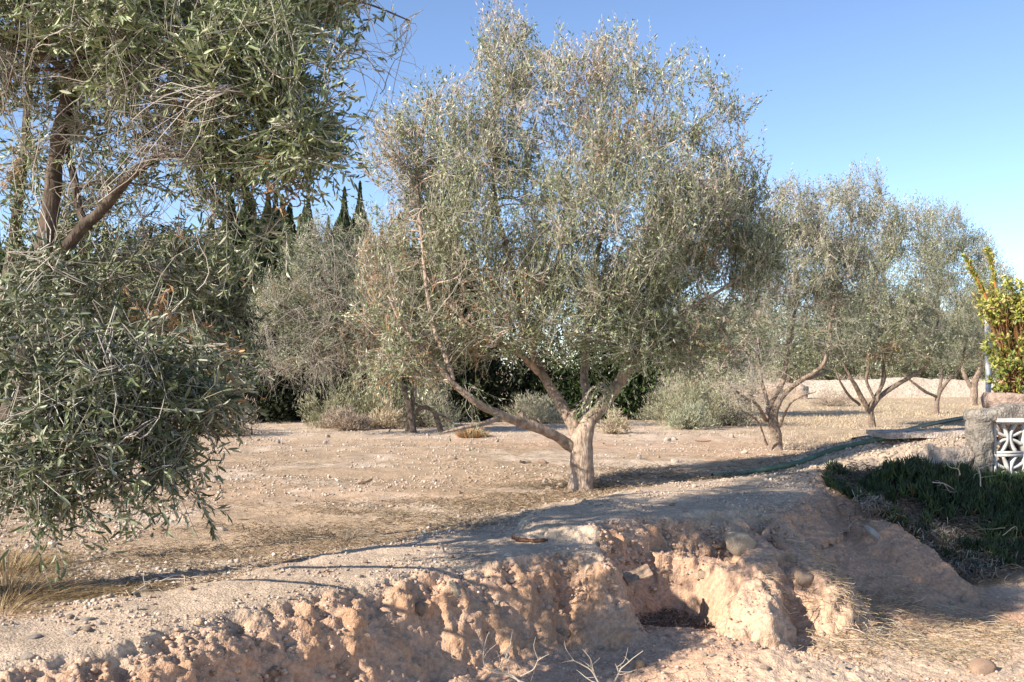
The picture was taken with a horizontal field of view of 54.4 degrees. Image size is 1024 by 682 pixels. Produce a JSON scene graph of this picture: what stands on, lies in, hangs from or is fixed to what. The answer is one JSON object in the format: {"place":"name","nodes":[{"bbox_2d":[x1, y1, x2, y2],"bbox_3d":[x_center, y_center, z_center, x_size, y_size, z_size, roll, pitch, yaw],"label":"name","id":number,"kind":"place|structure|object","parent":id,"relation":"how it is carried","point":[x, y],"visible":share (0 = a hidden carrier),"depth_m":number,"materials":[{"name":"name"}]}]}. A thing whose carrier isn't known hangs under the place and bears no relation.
{"place":"outdoors","nodes":[
{"label":"outdoors","id":0,"kind":"place"},
{"bbox_2d":[0,369,1023,681],"bbox_3d":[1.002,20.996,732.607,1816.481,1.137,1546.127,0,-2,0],"label":"ground","id":1,"kind":"structure","parent":0,"point":[436,635],"depth_m":7.00,"materials":[{"name":"beige soil"}]},
{"bbox_2d":[0,240,41,408],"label":"cypress","id":2,"kind":"object","parent":1,"relation":"on","point":[2,256],"visible":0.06,"depth_m":25.14,"materials":[{"name":"green plant"}]},
{"bbox_2d":[21,652,36,660],"bbox_3d":[-2.125,1.392,4.388,0.069,0.042,0.055,0,-2,0],"label":"stone","id":3,"kind":"object","parent":1,"relation":"on","point":[27,656],"visible":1,"depth_m":4.37,"materials":[{"name":"stone"}]},
{"bbox_2d":[0,584,82,619],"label":"grass tuft","id":4,"kind":"object","parent":1,"relation":"on","point":[17,606],"visible":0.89,"depth_m":5.50,"materials":[{"name":"plant"}]},
{"bbox_2d":[0,538,86,580],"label":"grass tuft","id":5,"kind":"object","parent":1,"relation":"on","point":[24,563],"visible":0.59,"depth_m":6.59,"materials":[{"name":"plant"}]},
{"bbox_2d":[0,545,101,575],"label":"grass tuft","id":6,"kind":"object","parent":1,"relation":"on","point":[22,556],"visible":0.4,"depth_m":6.80,"materials":[{"name":"plant"}]},
{"bbox_2d":[0,562,106,611],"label":"grass tuft","id":7,"kind":"object","parent":1,"relation":"on","point":[5,580],"visible":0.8,"depth_m":5.99,"materials":[{"name":"plant"}]},
{"bbox_2d":[0,575,128,613],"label":"grass tuft","id":8,"kind":"object","parent":1,"relation":"on","point":[88,593],"visible":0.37,"depth_m":5.95,"materials":[{"name":"plant"}]},
{"bbox_2d":[4,579,150,604],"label":"grass tuft","id":9,"kind":"object","parent":1,"relation":"on","point":[58,597],"visible":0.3,"depth_m":6.00,"materials":[{"name":"plant"}]},
{"bbox_2d":[64,220,124,412],"bbox_3d":[-10.854,-0.439,26.254,2.281,5.522,2.295,-1,-2,27],"label":"cypress","id":10,"kind":"object","parent":1,"relation":"on","point":[95,314],"visible":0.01,"depth_m":25.59,"materials":[{"name":"green plant"}]},
{"bbox_2d":[89,574,182,589],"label":"grass tuft","id":11,"kind":"object","parent":1,"relation":"on","point":[134,585],"visible":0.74,"depth_m":6.20,"materials":[{"name":"plant"}]},
{"bbox_2d":[131,573,197,595],"bbox_3d":[-2.147,1.475,5.967,0.288,0.105,0.793,0,-2,0],"label":"dead root","id":12,"kind":"object","parent":1,"relation":"on","point":[144,586],"visible":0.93,"depth_m":6.28,"materials":[{"name":"brown wood"}]},
{"bbox_2d":[0,0,422,588],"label":"olive tree","id":13,"kind":"object","parent":1,"relation":"on","point":[176,362],"visible":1,"depth_m":5.04,"materials":[{"name":"green plant"}]},
{"bbox_2d":[190,197,247,295],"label":"cypress","id":14,"kind":"object","parent":1,"relation":"on","point":[241,232],"visible":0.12,"depth_m":26.57,"materials":[{"name":"green plant"}]},
{"bbox_2d":[203,227,250,394],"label":"cypress","id":15,"kind":"object","parent":1,"relation":"on","point":[227,286],"visible":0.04,"depth_m":25.19,"materials":[{"name":"green plant"}]},
{"bbox_2d":[202,394,262,437],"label":"dry bush","id":16,"kind":"object","parent":1,"relation":"on","point":[232,433],"visible":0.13,"depth_m":19.32,"materials":[{"name":"beige plant"}]},
{"bbox_2d":[238,188,257,231],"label":"cypress","id":17,"kind":"object","parent":1,"relation":"on","point":[248,222],"visible":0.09,"depth_m":28.20,"materials":[{"name":"green plant"}]},
{"bbox_2d":[229,210,285,413],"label":"cypress","id":18,"kind":"object","parent":1,"relation":"on","point":[264,263],"visible":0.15,"depth_m":25.34,"materials":[{"name":"green plant"}]},
{"bbox_2d":[220,310,309,422],"bbox_3d":[-6.265,0.623,24.633,2.567,2.940,2.616,-1,-2,42],"label":"evergreen bush","id":19,"kind":"object","parent":1,"relation":"on","point":[269,399],"visible":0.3,"depth_m":24.37,"materials":[{"name":"green plant"}]},
{"bbox_2d":[258,188,277,237],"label":"cypress","id":20,"kind":"object","parent":1,"relation":"on","point":[268,203],"visible":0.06,"depth_m":27.64,"materials":[{"name":"green plant"}]},
{"bbox_2d":[261,213,278,417],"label":"cypress","id":21,"kind":"object","parent":1,"relation":"on","point":[270,238],"visible":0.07,"depth_m":26.76,"materials":[{"name":"green plant"}]},
{"bbox_2d":[272,190,281,239],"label":"cypress","id":22,"kind":"object","parent":1,"relation":"on","point":[276,213],"visible":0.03,"depth_m":27.70,"materials":[{"name":"green plant"}]},
{"bbox_2d":[276,204,296,247],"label":"cypress","id":23,"kind":"object","parent":1,"relation":"on","point":[289,211],"visible":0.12,"depth_m":27.73,"materials":[{"name":"green plant"}]},
{"bbox_2d":[261,223,317,413],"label":"cypress","id":24,"kind":"object","parent":1,"relation":"on","point":[280,265],"visible":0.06,"depth_m":25.50,"materials":[{"name":"green plant"}]},
{"bbox_2d":[274,214,318,415],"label":"cypress","id":25,"kind":"object","parent":1,"relation":"on","point":[293,309],"visible":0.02,"depth_m":25.62,"materials":[{"name":"green plant"}]},
{"bbox_2d":[290,190,322,415],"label":"cypress","id":26,"kind":"object","parent":1,"relation":"on","point":[306,218],"visible":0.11,"depth_m":26.31,"materials":[{"name":"green plant"}]},
{"bbox_2d":[244,516,380,543],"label":"grass tuft","id":27,"kind":"object","parent":1,"relation":"on","point":[311,531],"visible":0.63,"depth_m":7.96,"materials":[{"name":"plant"}]},
{"bbox_2d":[300,215,350,409],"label":"cypress","id":28,"kind":"object","parent":1,"relation":"on","point":[328,226],"visible":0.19,"depth_m":25.66,"materials":[{"name":"green plant"}]},
{"bbox_2d":[293,365,361,427],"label":"dry bush","id":29,"kind":"object","parent":1,"relation":"on","point":[316,413],"visible":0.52,"depth_m":22.38,"materials":[{"name":"green plant"}]},
{"bbox_2d":[240,196,422,432],"bbox_3d":[-3.530,-0.483,19.653,3.654,4.896,3.146,0,-2,0],"label":"olive tree","id":30,"kind":"object","parent":1,"relation":"on","point":[307,322],"visible":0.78,"depth_m":19.27,"materials":[{"name":"green plant"}]},
{"bbox_2d":[275,306,398,421],"bbox_3d":[-4.189,0.514,24.872,3.287,3.201,2.393,0,-2,0],"label":"evergreen bush","id":31,"kind":"object","parent":1,"relation":"on","point":[345,375],"visible":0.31,"depth_m":24.68,"materials":[{"name":"green plant"}]},
{"bbox_2d":[276,527,401,549],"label":"grass tuft","id":32,"kind":"object","parent":1,"relation":"on","point":[345,537],"visible":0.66,"depth_m":7.61,"materials":[{"name":"plant"}]},
{"bbox_2d":[309,402,374,431],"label":"dry bush","id":33,"kind":"object","parent":1,"relation":"on","point":[343,419],"visible":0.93,"depth_m":21.07,"materials":[{"name":"beige plant"}]},
{"bbox_2d":[317,186,366,405],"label":"cypress","id":34,"kind":"object","parent":1,"relation":"on","point":[346,223],"visible":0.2,"depth_m":26.09,"materials":[{"name":"green plant"}]},
{"bbox_2d":[332,180,383,378],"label":"cypress","id":35,"kind":"object","parent":1,"relation":"on","point":[359,194],"visible":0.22,"depth_m":26.37,"materials":[{"name":"green plant"}]},
{"bbox_2d":[321,362,421,428],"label":"dry bush","id":36,"kind":"object","parent":1,"relation":"on","point":[368,404],"visible":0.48,"depth_m":22.36,"materials":[{"name":"green plant"}]},
{"bbox_2d":[367,394,407,428],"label":"dry bush","id":37,"kind":"object","parent":1,"relation":"on","point":[391,419],"visible":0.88,"depth_m":21.66,"materials":[{"name":"beige plant"}]},
{"bbox_2d":[348,309,462,419],"bbox_3d":[-2.850,0.577,24.985,3.173,3.110,2.436,-1,-2,38],"label":"evergreen bush","id":38,"kind":"object","parent":1,"relation":"on","point":[398,386],"visible":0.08,"depth_m":24.45,"materials":[{"name":"green plant"}]},
{"bbox_2d":[388,231,428,403],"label":"cypress","id":39,"kind":"object","parent":1,"relation":"on","point":[403,279],"visible":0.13,"depth_m":24.88,"materials":[{"name":"green plant"}]},
{"bbox_2d":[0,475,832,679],"bbox_3d":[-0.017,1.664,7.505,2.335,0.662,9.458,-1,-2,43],"label":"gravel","id":40,"kind":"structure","parent":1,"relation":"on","point":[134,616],"depth_m":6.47,"materials":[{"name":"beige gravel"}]},
{"bbox_2d":[415,601,425,616],"bbox_3d":[-0.557,1.621,5.994,0.093,0.097,0.067,-29,-1,-1],"label":"stone","id":41,"kind":"object","parent":1,"relation":"on","point":[420,609],"visible":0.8,"depth_m":5.97,"materials":[{"name":"stone"}]},
{"bbox_2d":[389,402,456,431],"bbox_3d":[-1.832,1.595,20.440,1.472,0.692,0.227,0,-2,2],"label":"dead stump","id":42,"kind":"object","parent":1,"relation":"on","point":[436,415],"visible":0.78,"depth_m":20.42,"materials":[{"name":"brown wood"}]},
{"bbox_2d":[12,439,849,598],"bbox_3d":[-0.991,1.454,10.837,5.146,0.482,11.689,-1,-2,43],"label":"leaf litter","id":43,"kind":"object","parent":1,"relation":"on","point":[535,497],"visible":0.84,"depth_m":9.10,"materials":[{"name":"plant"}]},
{"bbox_2d":[393,371,474,426],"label":"dry bush","id":44,"kind":"object","parent":1,"relation":"on","point":[426,419],"visible":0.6,"depth_m":22.64,"materials":[{"name":"green plant"}]},
{"bbox_2d":[402,329,497,422],"bbox_3d":[-1.555,0.480,25.060,2.759,3.267,2.164,1,-2,-23],"label":"evergreen bush","id":45,"kind":"object","parent":1,"relation":"on","point":[452,395],"visible":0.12,"depth_m":24.55,"materials":[{"name":"green plant"}]},
{"bbox_2d":[449,580,460,597],"bbox_3d":[-0.341,1.543,6.141,0.066,0.160,0.066,-32,5,-11],"label":"stone","id":46,"kind":"object","parent":1,"relation":"on","point":[455,587],"visible":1,"depth_m":6.12,"materials":[{"name":"stone"}]},
{"bbox_2d":[419,243,498,413],"bbox_3d":[-1.567,-0.610,25.683,2.728,5.825,2.709,0,-2,-43],"label":"cypress","id":47,"kind":"object","parent":1,"relation":"on","point":[460,377],"visible":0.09,"depth_m":24.76,"materials":[{"name":"green plant"}]},
{"bbox_2d":[419,510,515,529],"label":"grass tuft","id":48,"kind":"object","parent":1,"relation":"on","point":[470,519],"visible":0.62,"depth_m":8.49,"materials":[{"name":"plant"}]},
{"bbox_2d":[454,427,491,437],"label":"grass tuft","id":49,"kind":"object","parent":1,"relation":"on","point":[465,434],"visible":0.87,"depth_m":18.82,"materials":[{"name":"plant"}]},
{"bbox_2d":[451,300,530,421],"bbox_3d":[-0.772,0.471,25.512,2.581,3.304,2.109,0,-2,0],"label":"evergreen bush","id":50,"kind":"object","parent":1,"relation":"on","point":[495,382],"visible":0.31,"depth_m":25.07,"materials":[{"name":"green plant"}]},
{"bbox_2d":[0,408,997,605],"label":"straw litter","id":51,"kind":"object","parent":1,"relation":"on","point":[191,565],"visible":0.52,"depth_m":8.19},
{"bbox_2d":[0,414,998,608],"bbox_3d":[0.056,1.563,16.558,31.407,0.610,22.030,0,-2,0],"label":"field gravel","id":52,"kind":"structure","parent":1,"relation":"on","point":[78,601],"depth_m":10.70,"materials":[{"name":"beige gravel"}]},
{"bbox_2d":[473,626,548,681],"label":"dead branch","id":53,"kind":"object","parent":1,"relation":"on","point":[505,673],"visible":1,"depth_m":5.15,"materials":[{"name":"beige wood"}]},
{"bbox_2d":[511,536,547,542],"bbox_3d":[0.129,1.446,7.254,0.266,0.040,0.040,3,-1,3],"label":"bark chip","id":54,"kind":"object","parent":1,"relation":"on","point":[528,540],"visible":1,"depth_m":7.24,"materials":[{"name":"brown wood"}]},
{"bbox_2d":[489,327,574,418],"bbox_3d":[0.457,0.607,25.901,2.256,3.093,2.386,-1,-2,43],"label":"evergreen bush","id":55,"kind":"object","parent":1,"relation":"on","point":[526,385],"visible":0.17,"depth_m":25.62,"materials":[{"name":"green plant"}]},
{"bbox_2d":[499,387,580,423],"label":"dry bush","id":56,"kind":"object","parent":1,"relation":"on","point":[539,408],"visible":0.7,"depth_m":23.76,"materials":[{"name":"green plant"}]},
{"bbox_2d":[522,296,603,419],"bbox_3d":[1.425,0.387,26.117,2.468,3.491,2.335,0,-2,0],"label":"evergreen bush","id":57,"kind":"object","parent":1,"relation":"on","point":[566,375],"visible":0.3,"depth_m":25.58,"materials":[{"name":"green plant"}]},
{"bbox_2d":[334,0,798,491],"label":"olive tree","id":58,"kind":"object","parent":1,"relation":"on","point":[674,248],"visible":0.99,"depth_m":10.51,"materials":[{"name":"green plant"}]},
{"bbox_2d":[562,641,598,681],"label":"dead branch","id":59,"kind":"object","parent":1,"relation":"on","point":[592,671],"visible":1,"depth_m":5.45,"materials":[{"name":"beige wood"}]},
{"bbox_2d":[557,313,649,418],"bbox_3d":[2.302,0.534,25.705,2.519,3.177,2.446,0,-2,0],"label":"evergreen bush","id":60,"kind":"object","parent":1,"relation":"on","point":[596,376],"visible":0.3,"depth_m":25.20,"materials":[{"name":"green plant"}]},
{"bbox_2d":[594,405,633,433],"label":"dry bush","id":61,"kind":"object","parent":1,"relation":"on","point":[614,428],"visible":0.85,"depth_m":19.45,"materials":[{"name":"beige plant"}]},
{"bbox_2d":[602,341,671,419],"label":"evergreen bush","id":62,"kind":"object","parent":1,"relation":"on","point":[638,403],"visible":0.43,"depth_m":25.24,"materials":[{"name":"green plant"}]},
{"bbox_2d":[623,564,652,585],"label":"earth slab","id":63,"kind":"structure","parent":1,"relation":"on","point":[634,576],"depth_m":6.94,"materials":[{"name":"stone"}]},
{"bbox_2d":[631,369,706,420],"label":"dry bush","id":64,"kind":"object","parent":1,"relation":"on","point":[654,392],"visible":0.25,"depth_m":24.91,"materials":[{"name":"green plant"}]},
{"bbox_2d":[639,607,715,628],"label":"pit litter","id":65,"kind":"object","parent":1,"relation":"on","point":[695,624],"visible":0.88,"depth_m":7.15,"materials":[{"name":"plant"}]},
{"bbox_2d":[630,367,741,427],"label":"dry bush","id":66,"kind":"object","parent":1,"relation":"on","point":[692,392],"visible":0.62,"depth_m":22.31,"materials":[{"name":"green plant"}]},
{"bbox_2d":[646,285,725,386],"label":"olive tree","id":67,"kind":"object","parent":1,"relation":"on","point":[682,349],"visible":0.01,"depth_m":49.54,"materials":[{"name":"green plant"}]},
{"bbox_2d":[654,397,721,429],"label":"dry bush","id":68,"kind":"object","parent":1,"relation":"on","point":[689,420],"visible":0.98,"depth_m":20.82,"materials":[{"name":"green plant"}]},
{"bbox_2d":[650,283,778,415],"bbox_3d":[5.303,0.299,26.993,3.895,3.787,2.955,0,-2,0],"label":"olive tree","id":69,"kind":"object","parent":1,"relation":"on","point":[690,368],"visible":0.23,"depth_m":26.75,"materials":[{"name":"green plant"}]},
{"bbox_2d":[691,295,777,382],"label":"olive tree","id":70,"kind":"object","parent":1,"relation":"on","point":[750,354],"visible":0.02,"depth_m":52.45,"materials":[{"name":"green plant"}]},
{"bbox_2d":[678,361,792,426],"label":"dry bush","id":71,"kind":"object","parent":1,"relation":"on","point":[742,417],"visible":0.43,"depth_m":22.82,"materials":[{"name":"green plant"}]},
{"bbox_2d":[447,516,1023,681],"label":"rubble crumbs","id":72,"kind":"object","parent":1,"relation":"on","point":[584,654],"visible":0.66,"depth_m":6.27,"materials":[{"name":"stone"}]},
{"bbox_2d":[725,532,756,556],"bbox_3d":[1.749,1.550,7.560,0.213,0.199,0.167,1,-2,-29],"label":"boulder","id":73,"kind":"object","parent":1,"relation":"on","point":[739,544],"visible":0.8,"depth_m":7.51,"materials":[{"name":"stone"}]},
{"bbox_2d":[712,382,808,399],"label":"rubble wall","id":74,"kind":"structure","parent":1,"relation":"on","point":[795,390],"depth_m":41.98,"materials":[{"name":"beige stone"}]},
{"bbox_2d":[683,154,891,449],"bbox_3d":[4.481,-0.584,16.097,3.355,4.879,2.279,0,-2,0],"label":"olive tree","id":75,"kind":"object","parent":1,"relation":"on","point":[840,256],"visible":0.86,"depth_m":15.88,"materials":[{"name":"green plant"}]},
{"bbox_2d":[749,288,856,382],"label":"olive tree","id":76,"kind":"object","parent":1,"relation":"on","point":[800,371],"visible":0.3,"depth_m":48.27,"materials":[{"name":"green plant"}]},
{"bbox_2d":[794,568,813,587],"bbox_3d":[2.113,1.726,7.203,0.131,0.132,0.123,18,-5,-10],"label":"stone","id":77,"kind":"object","parent":1,"relation":"on","point":[803,578],"visible":1,"depth_m":7.17,"materials":[{"name":"stone"}]},
{"bbox_2d":[777,293,864,379],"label":"olive tree","id":78,"kind":"object","parent":1,"relation":"on","point":[828,378],"visible":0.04,"depth_m":51.37,"materials":[{"name":"green plant"}]},
{"bbox_2d":[711,427,940,477],"bbox_3d":[4.036,1.355,11.963,3.247,0.583,0.875,0,-2,-15],"label":"irrigation hose","id":79,"kind":"object","parent":1,"relation":"on","point":[809,457],"visible":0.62,"depth_m":11.89,"materials":[{"name":"plastic"}]},
{"bbox_2d":[803,389,858,405],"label":"dry bush","id":80,"kind":"object","parent":1,"relation":"on","point":[837,402],"visible":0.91,"depth_m":33.90,"materials":[{"name":"beige plant"}]},
{"bbox_2d":[719,437,1002,498],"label":"terrace gravel","id":81,"kind":"structure","parent":1,"relation":"on","point":[880,451],"depth_m":11.32,"materials":[{"name":"beige gravel"}]},
{"bbox_2d":[817,610,905,636],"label":"dead branch","id":82,"kind":"object","parent":1,"relation":"on","point":[860,630],"visible":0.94,"depth_m":6.80,"materials":[{"name":"wood"}]},
{"bbox_2d":[864,525,879,539],"bbox_3d":[3.131,1.671,8.604,0.200,0.068,0.147,44,8,-7],"label":"stone","id":83,"kind":"object","parent":1,"relation":"on","point":[873,533],"visible":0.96,"depth_m":8.55,"materials":[{"name":"stone"}]},
{"bbox_2d":[793,186,963,427],"bbox_3d":[8.143,-0.755,22.334,3.788,5.508,2.790,0,-2,0],"label":"olive tree","id":84,"kind":"object","parent":1,"relation":"on","point":[891,328],"visible":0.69,"depth_m":21.91,"materials":[{"name":"green plant"}]},
{"bbox_2d":[821,288,943,379],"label":"olive tree","id":85,"kind":"object","parent":1,"relation":"on","point":[873,374],"visible":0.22,"depth_m":48.36,"materials":[{"name":"green plant"}]},
{"bbox_2d":[750,536,1023,672],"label":"straw","id":86,"kind":"object","parent":1,"relation":"on","point":[952,648],"visible":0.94,"depth_m":6.98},
{"bbox_2d":[794,377,1002,397],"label":"field wall","id":87,"kind":"structure","parent":1,"relation":"on","point":[952,388],"depth_m":43.96,"materials":[{"name":"beige stone"}]},
{"bbox_2d":[853,416,963,438],"bbox_3d":[9.388,1.863,22.213,0.293,0.108,11.733,-1,-2,35],"label":"irrigation hose","id":88,"kind":"object","parent":1,"relation":"on","point":[932,423],"visible":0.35,"depth_m":22.48,"materials":[{"name":"plastic"}]},
{"bbox_2d":[820,452,1023,577],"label":"succulent ground cover","id":89,"kind":"object","parent":1,"relation":"on","point":[912,478],"visible":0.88,"depth_m":9.66,"materials":[{"name":"green plant"}]},
{"bbox_2d":[880,287,977,379],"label":"olive tree","id":90,"kind":"object","parent":1,"relation":"on","point":[935,374],"visible":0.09,"depth_m":49.35,"materials":[{"name":"green plant"}]},
{"bbox_2d":[837,490,1023,587],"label":"dead succulent litter","id":91,"kind":"object","parent":1,"relation":"on","point":[865,505],"visible":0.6,"depth_m":8.90,"materials":[{"name":"plant"}]},
{"bbox_2d":[866,428,998,438],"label":"concrete slab","id":92,"kind":"structure","parent":1,"relation":"on","point":[905,433],"depth_m":11.52,"materials":[{"name":"grey concrete"}]},
{"bbox_2d":[917,442,974,466],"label":"mortar bank","id":93,"kind":"structure","parent":1,"relation":"on","point":[961,451],"depth_m":10.48,"materials":[{"name":"grey concrete"}]},
{"bbox_2d":[898,195,1002,413],"bbox_3d":[12.542,-1.051,28.617,3.126,6.413,2.998,0,-2,0],"label":"olive tree","id":94,"kind":"object","parent":1,"relation":"on","point":[969,333],"visible":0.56,"depth_m":28.30,"materials":[{"name":"green plant"}]},
{"bbox_2d":[928,294,998,379],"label":"olive tree","id":95,"kind":"object","parent":1,"relation":"on","point":[971,375],"visible":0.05,"depth_m":53.39,"materials":[{"name":"green plant"}]},
{"bbox_2d":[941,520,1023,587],"bbox_3d":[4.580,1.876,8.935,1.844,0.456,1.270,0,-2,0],"label":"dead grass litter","id":96,"kind":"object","parent":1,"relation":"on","point":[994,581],"visible":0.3,"depth_m":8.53,"materials":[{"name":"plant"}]},
{"bbox_2d":[944,244,1021,404],"bbox_3d":[16.576,-0.548,35.017,2.908,5.825,2.781,-1,-2,30],"label":"olive tree","id":97,"kind":"object","parent":1,"relation":"on","point":[972,385],"visible":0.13,"depth_m":34.88,"materials":[{"name":"green plant"}]},
{"bbox_2d":[969,658,996,674],"bbox_3d":[2.931,2.044,6.213,0.183,0.121,0.145,1,-2,-44],"label":"boulder","id":98,"kind":"object","parent":1,"relation":"on","point":[984,666],"visible":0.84,"depth_m":6.18,"materials":[{"name":"stone"}]},
{"bbox_2d":[985,321,990,391],"bbox_3d":[6.214,0.555,12.990,0.088,1.783,0.088,0,-2,0],"label":"white post","id":99,"kind":"object","parent":1,"relation":"on","point":[987,373],"visible":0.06,"depth_m":12.97,"materials":[{"name":"metal"}]},
{"bbox_2d":[963,403,1023,473],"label":"garden wall","id":100,"kind":"structure","parent":1,"relation":"on","point":[981,432],"depth_m":10.46,"materials":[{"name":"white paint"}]},
{"bbox_2d":[970,287,1020,380],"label":"olive tree","id":101,"kind":"object","parent":1,"relation":"on","point":[993,374],"visible":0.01,"depth_m":50.22,"materials":[{"name":"green plant"}]},
{"bbox_2d":[980,392,1023,427],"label":"planter","id":102,"kind":"object","parent":1,"relation":"on","point":[989,399],"visible":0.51,"depth_m":11.96,"materials":[{"name":"beige stone"}]},
{"bbox_2d":[960,245,1023,393],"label":"glossy shrub","id":103,"kind":"object","parent":102,"relation":"in","point":[1005,318],"visible":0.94,"depth_m":12.02,"materials":[{"name":"green plant"}]},
{"bbox_2d":[999,424,1018,459],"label":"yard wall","id":104,"kind":"structure","parent":1,"relation":"on","point":[1015,444],"depth_m":10.98,"materials":[{"name":"grey concrete"}]},
{"bbox_2d":[0,0,1023,368],"label":"sky","id":105,"kind":"structure","parent":0,"point":[932,91],"materials":[{"name":"blue"}]},
{"bbox_2d":[730,398,981,454],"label":"dry grass","id":106,"kind":"structure","parent":0,"point":[882,415],"depth_m":27.07,"materials":[{"name":"plant"}]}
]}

